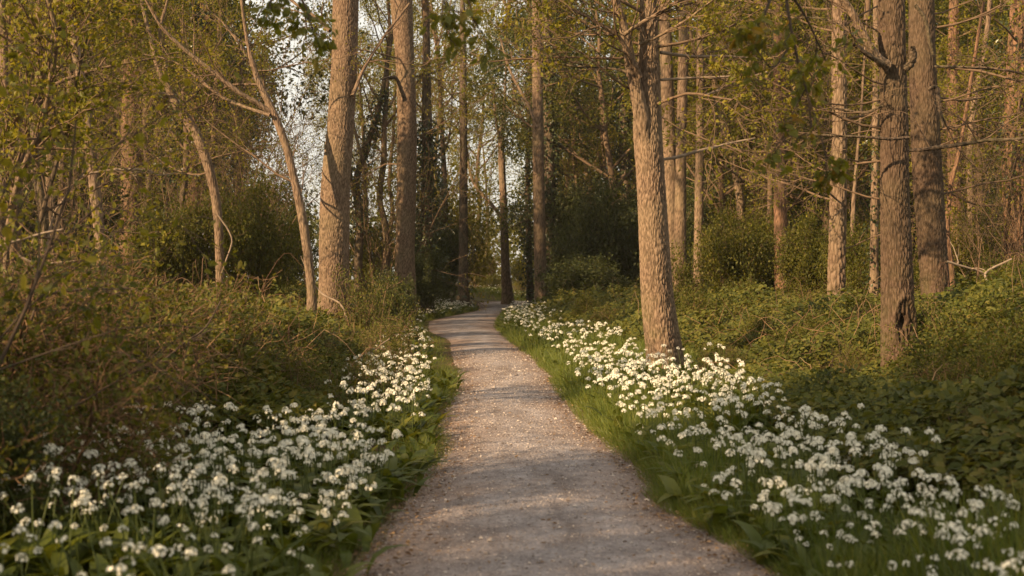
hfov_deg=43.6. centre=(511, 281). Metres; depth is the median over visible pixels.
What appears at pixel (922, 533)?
wild garlic
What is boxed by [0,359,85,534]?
shrub
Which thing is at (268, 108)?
tree
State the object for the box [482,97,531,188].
tree
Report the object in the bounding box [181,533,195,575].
wild garlic
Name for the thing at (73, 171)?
shrub
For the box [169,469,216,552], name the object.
wild garlic
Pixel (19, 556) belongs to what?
wild garlic
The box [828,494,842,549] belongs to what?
wild garlic
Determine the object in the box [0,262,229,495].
shrub
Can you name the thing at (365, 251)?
shrub
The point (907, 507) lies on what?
wild garlic
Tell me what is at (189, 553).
wild garlic
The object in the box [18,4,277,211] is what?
tree
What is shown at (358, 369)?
shrub
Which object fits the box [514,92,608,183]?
tree
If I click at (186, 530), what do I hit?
wild garlic
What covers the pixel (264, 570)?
wild garlic
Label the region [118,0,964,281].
sky
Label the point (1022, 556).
wild garlic
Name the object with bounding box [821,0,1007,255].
tree
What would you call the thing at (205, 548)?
wild garlic
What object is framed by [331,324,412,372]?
shrub
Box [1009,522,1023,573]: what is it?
wild garlic
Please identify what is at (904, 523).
wild garlic
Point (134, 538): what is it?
wild garlic
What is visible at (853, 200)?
tree
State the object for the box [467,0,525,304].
tree
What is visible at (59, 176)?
tree
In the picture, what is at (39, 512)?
wild garlic
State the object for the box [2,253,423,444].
bramble patch
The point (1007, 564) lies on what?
wild garlic
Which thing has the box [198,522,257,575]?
wild garlic
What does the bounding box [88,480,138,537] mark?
wild garlic
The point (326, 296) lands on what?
dead branch
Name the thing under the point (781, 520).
wild garlic
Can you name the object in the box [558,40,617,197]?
tree
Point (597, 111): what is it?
tree
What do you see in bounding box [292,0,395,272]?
tree
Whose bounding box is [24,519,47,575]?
wild garlic
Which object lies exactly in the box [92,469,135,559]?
wild garlic
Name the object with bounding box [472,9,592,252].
tree
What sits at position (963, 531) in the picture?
wild garlic
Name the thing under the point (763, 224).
shrub
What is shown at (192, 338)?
dead branch
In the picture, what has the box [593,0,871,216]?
tree
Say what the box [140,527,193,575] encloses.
wild garlic
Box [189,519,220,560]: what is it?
wild garlic
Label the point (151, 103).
tree
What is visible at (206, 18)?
tree
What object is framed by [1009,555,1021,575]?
wild garlic
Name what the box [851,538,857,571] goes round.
wild garlic
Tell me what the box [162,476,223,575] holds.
wild garlic
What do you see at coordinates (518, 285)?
shrub
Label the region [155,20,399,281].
shrub
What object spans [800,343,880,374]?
shrub
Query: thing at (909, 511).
wild garlic
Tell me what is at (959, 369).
shrub
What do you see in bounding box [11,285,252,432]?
shrub
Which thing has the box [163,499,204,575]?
wild garlic
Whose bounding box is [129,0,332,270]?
tree
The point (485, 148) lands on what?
tree
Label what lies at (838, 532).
wild garlic
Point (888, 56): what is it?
tree
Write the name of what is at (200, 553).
wild garlic
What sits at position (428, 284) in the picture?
shrub
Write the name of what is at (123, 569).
wild garlic
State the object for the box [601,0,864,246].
tree
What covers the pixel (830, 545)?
wild garlic
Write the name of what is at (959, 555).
wild garlic
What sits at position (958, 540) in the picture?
wild garlic
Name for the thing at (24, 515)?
wild garlic
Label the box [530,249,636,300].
shrub
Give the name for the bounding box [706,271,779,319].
shrub
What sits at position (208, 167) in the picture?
tree
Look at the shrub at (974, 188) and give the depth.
35.00 m
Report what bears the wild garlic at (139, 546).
on the ground at (447, 344)
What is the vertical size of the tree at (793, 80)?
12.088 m
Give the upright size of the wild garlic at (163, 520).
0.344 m
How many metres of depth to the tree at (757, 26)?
5.58 m
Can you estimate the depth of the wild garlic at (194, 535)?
4.54 m
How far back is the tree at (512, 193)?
62.35 m
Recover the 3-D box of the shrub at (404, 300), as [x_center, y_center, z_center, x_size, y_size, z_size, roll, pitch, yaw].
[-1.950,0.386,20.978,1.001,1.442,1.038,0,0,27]
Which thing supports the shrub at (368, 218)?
on the ground at (447, 344)
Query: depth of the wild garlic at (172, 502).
4.60 m
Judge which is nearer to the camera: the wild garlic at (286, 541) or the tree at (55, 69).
the wild garlic at (286, 541)
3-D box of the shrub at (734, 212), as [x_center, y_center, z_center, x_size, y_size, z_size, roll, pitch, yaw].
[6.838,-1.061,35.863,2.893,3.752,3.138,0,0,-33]
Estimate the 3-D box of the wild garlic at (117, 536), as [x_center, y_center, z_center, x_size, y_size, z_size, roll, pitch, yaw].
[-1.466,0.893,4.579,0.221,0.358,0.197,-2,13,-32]
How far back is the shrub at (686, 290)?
25.98 m
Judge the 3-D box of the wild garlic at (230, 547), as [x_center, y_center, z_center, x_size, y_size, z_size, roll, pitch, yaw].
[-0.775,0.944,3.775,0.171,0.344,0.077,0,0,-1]
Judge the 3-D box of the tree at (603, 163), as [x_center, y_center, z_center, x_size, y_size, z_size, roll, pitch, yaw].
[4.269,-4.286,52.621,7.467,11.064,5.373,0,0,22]
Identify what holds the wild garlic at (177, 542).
on the ground at (447, 344)
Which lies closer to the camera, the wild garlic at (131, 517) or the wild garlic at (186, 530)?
the wild garlic at (186, 530)
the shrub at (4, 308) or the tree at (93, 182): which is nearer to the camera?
the shrub at (4, 308)
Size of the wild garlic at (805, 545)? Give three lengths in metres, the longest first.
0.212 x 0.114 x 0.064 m
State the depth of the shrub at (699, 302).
19.89 m
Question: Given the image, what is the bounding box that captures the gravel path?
[354,301,782,575]
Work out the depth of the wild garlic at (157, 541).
4.52 m
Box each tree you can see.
[0,0,8,264]
[0,0,175,282]
[5,0,167,196]
[5,0,229,283]
[12,0,227,264]
[13,62,117,159]
[15,0,177,271]
[15,0,259,272]
[15,0,377,271]
[15,2,290,270]
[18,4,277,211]
[43,1,226,257]
[43,10,55,261]
[55,2,298,215]
[94,0,288,290]
[95,0,301,233]
[95,0,382,313]
[112,30,318,258]
[112,49,311,214]
[120,0,142,281]
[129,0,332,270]
[152,0,242,280]
[222,0,260,270]
[249,0,506,74]
[256,0,434,319]
[288,0,494,320]
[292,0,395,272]
[297,27,419,259]
[303,0,502,293]
[304,124,394,280]
[322,27,393,290]
[353,0,459,281]
[356,49,471,182]
[363,0,489,300]
[378,0,543,305]
[381,0,472,225]
[382,0,515,194]
[412,0,832,370]
[415,0,454,317]
[446,0,531,286]
[447,101,512,254]
[458,0,715,205]
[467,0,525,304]
[467,1,636,259]
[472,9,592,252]
[477,0,691,237]
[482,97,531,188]
[495,0,547,299]
[511,0,534,304]
[511,32,617,210]
[514,41,618,275]
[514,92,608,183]
[525,39,688,207]
[542,0,564,294]
[554,15,635,186]
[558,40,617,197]
[583,38,755,196]
[593,0,739,183]
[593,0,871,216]
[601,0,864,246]
[602,2,863,268]
[608,0,636,212]
[613,0,871,201]
[616,0,908,292]
[617,17,818,197]
[618,0,879,238]
[620,0,856,205]
[658,0,675,286]
[670,0,1006,308]
[674,0,689,291]
[674,0,1008,274]
[689,28,744,231]
[693,1,704,286]
[698,0,916,375]
[704,0,1005,197]
[708,5,983,203]
[723,0,867,194]
[732,49,879,193]
[756,0,1007,268]
[784,0,1007,220]
[794,0,1005,235]
[819,0,1010,271]
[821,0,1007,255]
[850,0,870,240]
[851,3,1009,79]
[860,0,880,297]
[864,0,1023,270]
[870,0,1009,194]
[907,0,1005,278]
[908,0,1023,301]
[939,0,1009,159]
[945,0,985,289]
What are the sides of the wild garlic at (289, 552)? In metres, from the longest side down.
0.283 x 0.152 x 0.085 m
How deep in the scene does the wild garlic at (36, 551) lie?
3.84 m
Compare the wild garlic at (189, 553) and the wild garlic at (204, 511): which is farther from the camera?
the wild garlic at (204, 511)
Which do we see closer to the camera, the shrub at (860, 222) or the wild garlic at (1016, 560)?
the wild garlic at (1016, 560)
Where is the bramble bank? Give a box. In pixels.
[529,209,1023,527]
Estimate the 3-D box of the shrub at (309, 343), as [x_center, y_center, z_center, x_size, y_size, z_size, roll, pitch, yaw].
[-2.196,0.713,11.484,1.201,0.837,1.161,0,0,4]
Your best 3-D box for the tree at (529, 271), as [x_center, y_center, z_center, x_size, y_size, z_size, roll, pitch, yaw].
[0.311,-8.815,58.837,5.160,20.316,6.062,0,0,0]
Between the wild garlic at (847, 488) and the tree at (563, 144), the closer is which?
the wild garlic at (847, 488)
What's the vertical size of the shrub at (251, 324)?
1.028 m
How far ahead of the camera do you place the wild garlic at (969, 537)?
4.10 m
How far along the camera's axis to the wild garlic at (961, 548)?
3.92 m
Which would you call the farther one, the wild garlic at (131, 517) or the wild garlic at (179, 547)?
the wild garlic at (131, 517)
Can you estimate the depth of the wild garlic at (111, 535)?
4.63 m
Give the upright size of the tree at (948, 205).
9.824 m
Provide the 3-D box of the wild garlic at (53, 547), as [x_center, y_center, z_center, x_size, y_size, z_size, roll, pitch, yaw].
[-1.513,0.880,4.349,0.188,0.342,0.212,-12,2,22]
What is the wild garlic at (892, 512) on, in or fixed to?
on the ground at (447, 344)
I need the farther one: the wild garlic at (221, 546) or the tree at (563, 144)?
the tree at (563, 144)
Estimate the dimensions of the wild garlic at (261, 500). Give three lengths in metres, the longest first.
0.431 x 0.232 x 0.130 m
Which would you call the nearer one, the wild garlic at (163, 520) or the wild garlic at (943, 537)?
the wild garlic at (943, 537)
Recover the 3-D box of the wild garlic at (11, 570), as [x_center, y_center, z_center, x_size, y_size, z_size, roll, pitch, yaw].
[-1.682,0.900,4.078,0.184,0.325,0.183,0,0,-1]
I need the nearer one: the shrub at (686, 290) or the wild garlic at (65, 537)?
the wild garlic at (65, 537)
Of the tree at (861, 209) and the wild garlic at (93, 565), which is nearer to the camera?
the wild garlic at (93, 565)
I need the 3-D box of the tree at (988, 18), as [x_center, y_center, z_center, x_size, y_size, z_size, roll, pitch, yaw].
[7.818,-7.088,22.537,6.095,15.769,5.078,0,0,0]
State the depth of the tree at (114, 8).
21.99 m
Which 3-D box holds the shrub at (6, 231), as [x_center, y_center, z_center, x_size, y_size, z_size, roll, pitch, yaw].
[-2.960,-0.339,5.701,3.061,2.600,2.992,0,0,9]
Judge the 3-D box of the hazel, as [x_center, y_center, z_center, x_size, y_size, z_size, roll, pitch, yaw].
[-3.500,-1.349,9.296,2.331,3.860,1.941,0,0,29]
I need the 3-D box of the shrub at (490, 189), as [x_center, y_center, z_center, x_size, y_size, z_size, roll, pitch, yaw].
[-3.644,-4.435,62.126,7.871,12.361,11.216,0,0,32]
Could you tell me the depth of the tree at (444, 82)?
74.40 m
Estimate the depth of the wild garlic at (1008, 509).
4.57 m
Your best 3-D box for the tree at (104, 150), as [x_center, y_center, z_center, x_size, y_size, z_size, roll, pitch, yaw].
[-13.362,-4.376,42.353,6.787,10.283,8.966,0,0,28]
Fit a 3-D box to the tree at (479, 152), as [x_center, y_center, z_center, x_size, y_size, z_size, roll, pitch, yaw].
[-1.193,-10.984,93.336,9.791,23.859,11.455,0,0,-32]
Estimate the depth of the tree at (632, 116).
54.60 m
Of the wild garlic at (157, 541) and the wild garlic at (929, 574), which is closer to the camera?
the wild garlic at (929, 574)
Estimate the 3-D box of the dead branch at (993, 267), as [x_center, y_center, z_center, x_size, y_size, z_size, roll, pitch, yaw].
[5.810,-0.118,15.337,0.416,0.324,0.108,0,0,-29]
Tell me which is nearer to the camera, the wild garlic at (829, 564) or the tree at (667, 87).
the wild garlic at (829, 564)
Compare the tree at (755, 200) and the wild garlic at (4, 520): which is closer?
the wild garlic at (4, 520)
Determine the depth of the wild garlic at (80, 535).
4.37 m
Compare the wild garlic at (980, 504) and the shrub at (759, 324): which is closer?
the wild garlic at (980, 504)
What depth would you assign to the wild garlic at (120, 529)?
4.14 m
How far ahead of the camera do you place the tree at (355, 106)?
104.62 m
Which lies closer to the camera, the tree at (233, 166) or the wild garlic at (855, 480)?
the wild garlic at (855, 480)
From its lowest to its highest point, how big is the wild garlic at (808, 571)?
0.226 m
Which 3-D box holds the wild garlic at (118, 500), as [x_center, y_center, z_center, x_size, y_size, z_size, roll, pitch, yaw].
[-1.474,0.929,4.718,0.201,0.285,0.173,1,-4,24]
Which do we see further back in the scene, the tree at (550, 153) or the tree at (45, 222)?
the tree at (550, 153)
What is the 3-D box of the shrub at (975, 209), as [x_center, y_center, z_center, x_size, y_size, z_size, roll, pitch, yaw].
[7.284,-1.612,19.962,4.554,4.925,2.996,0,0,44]
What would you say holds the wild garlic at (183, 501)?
on the ground at (447, 344)
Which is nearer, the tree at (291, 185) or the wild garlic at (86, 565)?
the wild garlic at (86, 565)
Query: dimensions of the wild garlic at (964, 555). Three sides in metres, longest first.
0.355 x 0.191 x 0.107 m
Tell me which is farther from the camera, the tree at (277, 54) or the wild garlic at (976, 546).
the tree at (277, 54)
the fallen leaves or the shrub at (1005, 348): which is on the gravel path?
the fallen leaves
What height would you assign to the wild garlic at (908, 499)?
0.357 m
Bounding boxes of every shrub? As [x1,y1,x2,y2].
[0,0,249,429]
[0,3,178,274]
[0,85,245,417]
[0,219,141,473]
[0,228,247,388]
[0,237,197,393]
[0,238,106,284]
[0,241,214,390]
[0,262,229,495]
[0,264,225,441]
[0,315,197,537]
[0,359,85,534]
[9,136,91,274]
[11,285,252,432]
[22,137,143,281]
[57,252,322,392]
[57,258,199,326]
[59,9,361,283]
[86,199,205,292]
[98,0,386,275]
[116,298,299,394]
[124,173,252,295]
[142,274,257,336]
[152,300,314,372]
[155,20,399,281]
[200,164,316,301]
[244,340,375,409]
[248,51,538,317]
[253,195,318,284]
[255,322,340,372]
[286,312,370,362]
[314,262,424,353]
[322,348,427,399]
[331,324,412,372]
[332,306,442,369]
[349,208,395,293]
[350,73,531,287]
[358,265,421,338]
[387,107,528,306]
[392,241,451,317]
[415,198,481,302]
[434,273,457,301]
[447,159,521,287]
[472,273,500,287]
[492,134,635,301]
[500,257,533,287]
[512,275,526,289]
[523,161,632,281]
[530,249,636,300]
[553,161,639,286]
[567,290,612,318]
[588,302,636,324]
[612,187,639,282]
[618,163,745,286]
[636,270,706,306]
[669,198,775,296]
[676,282,744,330]
[686,170,757,283]
[691,339,763,374]
[703,185,806,266]
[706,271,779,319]
[713,197,802,293]
[726,167,817,205]
[735,307,789,357]
[749,283,826,309]
[755,163,860,273]
[759,204,866,301]
[766,310,834,363]
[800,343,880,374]
[810,155,912,234]
[812,202,880,272]
[814,214,880,300]
[826,287,880,322]
[855,177,965,267]
[867,286,1020,383]
[891,287,1023,382]
[894,342,987,383]
[909,13,1023,282]
[909,81,1023,276]
[912,204,1003,289]
[913,192,975,265]
[915,272,1021,345]
[915,393,986,435]
[919,260,1023,339]
[944,167,1001,221]
[951,314,1023,386]
[962,186,1003,269]
[963,242,1023,283]
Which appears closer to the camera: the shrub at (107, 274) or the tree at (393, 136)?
the shrub at (107, 274)
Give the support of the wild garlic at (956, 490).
on the ground at (447, 344)
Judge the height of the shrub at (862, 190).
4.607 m
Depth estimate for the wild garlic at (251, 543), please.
4.11 m
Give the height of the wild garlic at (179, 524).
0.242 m
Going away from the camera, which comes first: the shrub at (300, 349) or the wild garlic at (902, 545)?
the wild garlic at (902, 545)
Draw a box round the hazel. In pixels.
[0,0,193,302]
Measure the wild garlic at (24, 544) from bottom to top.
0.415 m
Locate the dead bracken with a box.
[1,254,971,461]
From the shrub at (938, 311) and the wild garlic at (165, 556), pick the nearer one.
the wild garlic at (165, 556)
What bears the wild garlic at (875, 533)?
on the ground at (447, 344)
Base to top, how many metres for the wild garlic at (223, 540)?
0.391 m
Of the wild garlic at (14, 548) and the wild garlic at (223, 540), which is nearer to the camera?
the wild garlic at (14, 548)
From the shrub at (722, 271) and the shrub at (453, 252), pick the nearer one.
the shrub at (722, 271)
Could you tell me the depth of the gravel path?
6.14 m
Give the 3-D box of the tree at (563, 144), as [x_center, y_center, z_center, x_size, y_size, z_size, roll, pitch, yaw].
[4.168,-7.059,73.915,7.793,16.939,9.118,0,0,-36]
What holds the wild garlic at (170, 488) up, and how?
on the ground at (447, 344)
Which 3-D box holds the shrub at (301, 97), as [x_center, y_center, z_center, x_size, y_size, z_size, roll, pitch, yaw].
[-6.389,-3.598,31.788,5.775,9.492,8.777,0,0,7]
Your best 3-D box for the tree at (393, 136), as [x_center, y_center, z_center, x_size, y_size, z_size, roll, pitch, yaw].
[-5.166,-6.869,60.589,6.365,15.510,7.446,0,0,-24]
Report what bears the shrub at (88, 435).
on the ground at (447, 344)
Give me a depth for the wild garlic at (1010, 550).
3.78 m
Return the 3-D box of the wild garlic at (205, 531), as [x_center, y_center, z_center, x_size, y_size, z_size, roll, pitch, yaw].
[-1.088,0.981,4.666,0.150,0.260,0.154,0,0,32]
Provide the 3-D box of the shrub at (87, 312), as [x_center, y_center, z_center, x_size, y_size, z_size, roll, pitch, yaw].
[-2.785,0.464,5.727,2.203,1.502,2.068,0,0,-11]
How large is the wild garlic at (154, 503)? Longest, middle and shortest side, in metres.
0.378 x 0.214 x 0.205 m
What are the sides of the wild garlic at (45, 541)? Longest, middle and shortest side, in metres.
0.381 x 0.236 x 0.210 m
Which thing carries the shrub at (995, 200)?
on the ground at (447, 344)
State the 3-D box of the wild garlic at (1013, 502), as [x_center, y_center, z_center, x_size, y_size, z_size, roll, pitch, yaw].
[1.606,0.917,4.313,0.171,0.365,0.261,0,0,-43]
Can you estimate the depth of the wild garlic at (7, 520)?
4.68 m
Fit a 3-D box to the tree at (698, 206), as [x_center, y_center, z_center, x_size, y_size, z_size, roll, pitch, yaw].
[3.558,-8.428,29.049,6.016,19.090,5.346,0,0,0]
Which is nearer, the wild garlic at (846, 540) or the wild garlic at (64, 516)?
the wild garlic at (846, 540)
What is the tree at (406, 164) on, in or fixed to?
on the ground at (447, 344)
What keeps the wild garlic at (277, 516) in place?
on the ground at (447, 344)
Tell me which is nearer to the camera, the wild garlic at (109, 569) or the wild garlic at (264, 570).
the wild garlic at (109, 569)
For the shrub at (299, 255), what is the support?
on the ground at (447, 344)
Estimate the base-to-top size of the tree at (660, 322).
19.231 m
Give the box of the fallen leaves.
[327,343,787,575]
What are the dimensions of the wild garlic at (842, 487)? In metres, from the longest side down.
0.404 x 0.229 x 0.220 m
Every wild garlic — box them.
[0,474,68,553]
[0,481,31,546]
[0,485,65,532]
[0,492,62,548]
[0,507,22,531]
[0,543,9,575]
[0,543,20,559]
[0,565,19,574]
[4,466,86,541]
[4,471,40,575]
[10,503,55,574]
[12,524,27,575]
[15,553,27,575]
[16,533,36,575]
[20,517,68,575]
[24,494,88,562]
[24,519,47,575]
[24,522,64,575]
[26,476,102,575]
[28,500,102,564]
[30,473,97,567]
[33,546,49,575]
[42,463,114,542]
[44,489,106,565]
[44,509,89,574]
[47,521,138,575]
[48,501,102,551]
[55,535,67,575]
[66,493,128,569]
[67,491,112,571]
[70,522,82,575]
[72,476,121,535]
[72,501,105,540]
[78,498,144,575]
[79,488,122,571]
[86,501,114,537]
[86,504,139,539]
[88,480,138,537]
[88,500,112,551]
[89,505,136,568]
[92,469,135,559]
[93,472,131,550]
[99,537,115,573]
[100,524,135,573]
[102,480,183,559]
[103,493,171,553]
[105,566,120,575]
[108,481,177,573]
[113,563,126,575]
[114,516,167,575]
[117,497,123,526]
[118,524,133,575]
[119,538,133,575]
[120,555,135,575]
[121,506,212,575]
[129,486,193,558]
[132,542,155,575]
[133,505,181,574]
[138,462,165,539]
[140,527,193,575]
[146,497,200,554]
[148,499,207,574]
[148,546,158,575]
[149,497,194,568]
[150,513,199,558]
[151,549,165,575]
[153,544,167,575]
[155,494,222,568]
[155,515,169,574]
[158,520,185,575]
[159,532,218,575]
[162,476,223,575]
[162,497,174,560]
[162,514,207,570]
[162,548,173,575]
[163,487,225,575]
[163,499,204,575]
[166,484,217,550]
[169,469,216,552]
[169,492,222,546]
[173,526,188,575]
[174,544,188,575]
[177,494,200,547]
[177,523,195,572]
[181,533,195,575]
[185,547,196,575]
[188,470,236,547]
[189,497,222,549]
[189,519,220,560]
[196,504,250,575]
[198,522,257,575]
[200,515,250,561]
[201,507,207,561]
[201,517,239,558]
[203,545,212,575]
[209,495,268,574]
[212,494,269,575]
[213,491,254,556]
[217,478,248,565]
[221,543,232,575]
[222,500,257,556]
[222,565,234,575]
[228,498,266,571]
[240,503,292,573]
[243,488,285,575]
[244,496,267,575]
[246,521,258,575]
[248,498,291,563]
[250,494,289,575]
[252,536,261,575]
[257,511,292,575]
[271,534,319,575]
[276,493,320,563]
[280,548,295,575]
[294,531,302,575]
[297,526,307,575]
[297,547,303,575]
[778,517,826,575]
[782,530,807,559]
[788,514,811,575]
[795,536,833,575]
[800,529,843,573]
[800,544,832,575]
[803,541,816,575]
[810,534,850,575]
[811,482,866,567]
[816,517,857,571]
[819,495,868,553]
[819,530,827,575]
[824,481,859,561]
[826,533,843,575]
[827,561,834,575]
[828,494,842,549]
[836,521,881,573]
[839,525,872,571]
[842,505,870,554]
[843,482,851,546]
[844,487,902,551]
[845,561,853,575]
[846,522,853,556]
[850,474,910,559]
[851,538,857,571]
[865,498,873,537]
[865,502,872,538]
[865,508,914,572]
[866,524,924,566]
[868,494,895,553]
[871,530,880,571]
[872,520,880,561]
[873,480,900,546]
[886,477,940,540]
[886,483,927,553]
[887,493,909,552]
[887,561,896,575]
[891,493,914,554]
[894,528,908,574]
[897,492,907,551]
[897,524,928,575]
[897,529,907,572]
[898,502,910,558]
[902,519,917,575]
[903,560,911,575]
[910,506,924,575]
[916,554,927,574]
[917,492,936,562]
[918,485,994,537]
[920,529,926,541]
[924,501,940,551]
[927,569,937,575]
[928,522,947,570]
[930,511,944,575]
[930,554,938,574]
[935,528,944,567]
[936,529,949,575]
[939,473,954,514]
[939,489,950,520]
[944,478,958,518]
[945,549,962,575]
[946,492,958,534]
[947,520,969,575]
[948,521,971,575]
[951,487,961,545]
[951,534,965,575]
[954,490,1020,574]
[954,530,967,575]
[955,507,967,574]
[960,548,968,575]
[965,491,989,551]
[965,500,1019,546]
[967,534,975,575]
[968,499,978,533]
[971,524,991,575]
[971,562,979,575]
[973,500,984,575]
[973,542,984,564]
[974,485,982,524]
[978,558,993,575]
[988,517,1001,573]
[991,566,1005,575]
[1000,560,1018,575]
[1001,548,1013,569]
[1003,500,1011,533]
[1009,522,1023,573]
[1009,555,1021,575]
[1018,551,1023,575]
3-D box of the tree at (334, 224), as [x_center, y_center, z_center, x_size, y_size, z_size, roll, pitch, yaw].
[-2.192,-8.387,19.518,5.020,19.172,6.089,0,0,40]
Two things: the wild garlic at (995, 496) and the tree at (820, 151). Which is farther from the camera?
the tree at (820, 151)
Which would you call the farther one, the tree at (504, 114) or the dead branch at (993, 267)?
the tree at (504, 114)
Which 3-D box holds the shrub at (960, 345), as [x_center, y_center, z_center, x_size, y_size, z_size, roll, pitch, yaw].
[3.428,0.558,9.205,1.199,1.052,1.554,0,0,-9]
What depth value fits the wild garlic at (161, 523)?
4.20 m
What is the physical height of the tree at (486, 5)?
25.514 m
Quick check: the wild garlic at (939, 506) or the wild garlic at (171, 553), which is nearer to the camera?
the wild garlic at (171, 553)
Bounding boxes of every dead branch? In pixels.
[0,228,63,246]
[11,255,51,292]
[30,251,139,320]
[45,123,178,251]
[106,341,228,424]
[119,300,260,383]
[301,256,347,322]
[945,237,987,275]
[984,258,1011,279]
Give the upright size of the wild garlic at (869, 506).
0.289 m
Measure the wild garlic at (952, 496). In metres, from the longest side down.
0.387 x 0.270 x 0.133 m
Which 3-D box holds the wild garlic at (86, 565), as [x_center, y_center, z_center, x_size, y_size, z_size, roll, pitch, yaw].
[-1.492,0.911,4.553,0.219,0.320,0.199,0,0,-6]
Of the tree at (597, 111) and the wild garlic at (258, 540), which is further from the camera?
the tree at (597, 111)
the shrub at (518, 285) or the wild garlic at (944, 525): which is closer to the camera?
the wild garlic at (944, 525)
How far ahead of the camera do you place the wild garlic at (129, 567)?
4.31 m
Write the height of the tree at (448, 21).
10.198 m
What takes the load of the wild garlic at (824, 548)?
on the ground at (447, 344)
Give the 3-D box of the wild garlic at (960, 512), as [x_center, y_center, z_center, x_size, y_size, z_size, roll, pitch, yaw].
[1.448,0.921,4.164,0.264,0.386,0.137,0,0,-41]
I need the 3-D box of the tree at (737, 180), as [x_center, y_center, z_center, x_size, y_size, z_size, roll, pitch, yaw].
[4.326,-7.011,29.994,5.020,15.923,6.089,0,0,21]
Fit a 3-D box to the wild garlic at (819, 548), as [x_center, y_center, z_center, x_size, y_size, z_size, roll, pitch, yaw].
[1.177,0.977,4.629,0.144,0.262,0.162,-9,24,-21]
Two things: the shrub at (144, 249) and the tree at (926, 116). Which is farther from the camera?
the shrub at (144, 249)
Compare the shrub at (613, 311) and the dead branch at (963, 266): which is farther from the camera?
the shrub at (613, 311)
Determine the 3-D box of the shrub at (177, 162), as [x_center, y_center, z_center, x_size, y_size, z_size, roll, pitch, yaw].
[-6.923,-3.255,27.247,5.306,8.721,8.064,0,0,22]
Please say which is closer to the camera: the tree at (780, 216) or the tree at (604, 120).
the tree at (780, 216)
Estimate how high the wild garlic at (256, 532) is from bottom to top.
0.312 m
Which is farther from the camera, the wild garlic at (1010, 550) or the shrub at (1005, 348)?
the shrub at (1005, 348)
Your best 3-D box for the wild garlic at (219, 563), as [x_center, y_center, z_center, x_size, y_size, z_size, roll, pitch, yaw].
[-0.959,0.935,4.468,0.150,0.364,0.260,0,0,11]
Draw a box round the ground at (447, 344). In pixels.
[3,282,1006,575]
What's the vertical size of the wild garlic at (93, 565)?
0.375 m
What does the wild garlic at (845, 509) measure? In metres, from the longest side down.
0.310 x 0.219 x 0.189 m
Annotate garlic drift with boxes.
[0,284,1023,575]
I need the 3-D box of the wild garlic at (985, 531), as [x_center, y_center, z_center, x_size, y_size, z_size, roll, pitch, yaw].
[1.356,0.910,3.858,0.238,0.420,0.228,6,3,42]
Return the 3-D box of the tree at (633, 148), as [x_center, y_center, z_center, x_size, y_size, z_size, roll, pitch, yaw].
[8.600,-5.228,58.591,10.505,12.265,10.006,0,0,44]
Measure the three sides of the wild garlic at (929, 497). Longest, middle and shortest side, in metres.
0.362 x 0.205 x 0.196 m
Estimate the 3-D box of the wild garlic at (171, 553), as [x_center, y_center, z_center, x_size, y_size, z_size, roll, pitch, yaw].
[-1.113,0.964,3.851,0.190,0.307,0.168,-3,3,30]
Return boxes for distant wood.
[155,205,534,285]
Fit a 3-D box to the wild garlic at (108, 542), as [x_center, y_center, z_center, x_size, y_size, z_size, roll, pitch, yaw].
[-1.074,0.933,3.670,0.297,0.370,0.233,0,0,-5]
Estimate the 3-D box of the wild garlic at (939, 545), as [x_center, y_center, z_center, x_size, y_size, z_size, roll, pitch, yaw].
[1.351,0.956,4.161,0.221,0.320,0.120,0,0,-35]
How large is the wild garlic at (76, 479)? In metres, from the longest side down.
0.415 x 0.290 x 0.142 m
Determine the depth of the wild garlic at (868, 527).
4.45 m
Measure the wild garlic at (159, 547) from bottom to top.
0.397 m
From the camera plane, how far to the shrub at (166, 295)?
9.84 m
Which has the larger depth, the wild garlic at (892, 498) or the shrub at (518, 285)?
the shrub at (518, 285)
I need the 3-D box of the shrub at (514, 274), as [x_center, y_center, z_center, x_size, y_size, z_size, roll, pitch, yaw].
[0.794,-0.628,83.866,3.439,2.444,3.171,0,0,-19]
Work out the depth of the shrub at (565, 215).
49.34 m
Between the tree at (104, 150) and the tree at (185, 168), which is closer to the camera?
the tree at (185, 168)
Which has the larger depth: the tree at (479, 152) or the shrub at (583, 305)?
the tree at (479, 152)
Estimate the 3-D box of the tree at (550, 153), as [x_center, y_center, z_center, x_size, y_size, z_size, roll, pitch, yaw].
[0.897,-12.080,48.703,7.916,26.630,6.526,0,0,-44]
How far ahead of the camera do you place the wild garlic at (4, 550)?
3.69 m
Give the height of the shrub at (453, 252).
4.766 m
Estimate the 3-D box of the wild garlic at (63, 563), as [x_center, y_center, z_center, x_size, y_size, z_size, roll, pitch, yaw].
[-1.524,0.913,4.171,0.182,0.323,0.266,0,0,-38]
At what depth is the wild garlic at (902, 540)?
4.26 m
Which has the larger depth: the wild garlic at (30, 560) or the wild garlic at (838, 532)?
the wild garlic at (838, 532)
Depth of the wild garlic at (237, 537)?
4.68 m
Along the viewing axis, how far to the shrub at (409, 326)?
17.95 m
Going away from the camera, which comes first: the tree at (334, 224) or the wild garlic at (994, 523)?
the wild garlic at (994, 523)
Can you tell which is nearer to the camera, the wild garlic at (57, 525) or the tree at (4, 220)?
the wild garlic at (57, 525)
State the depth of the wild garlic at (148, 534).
4.72 m

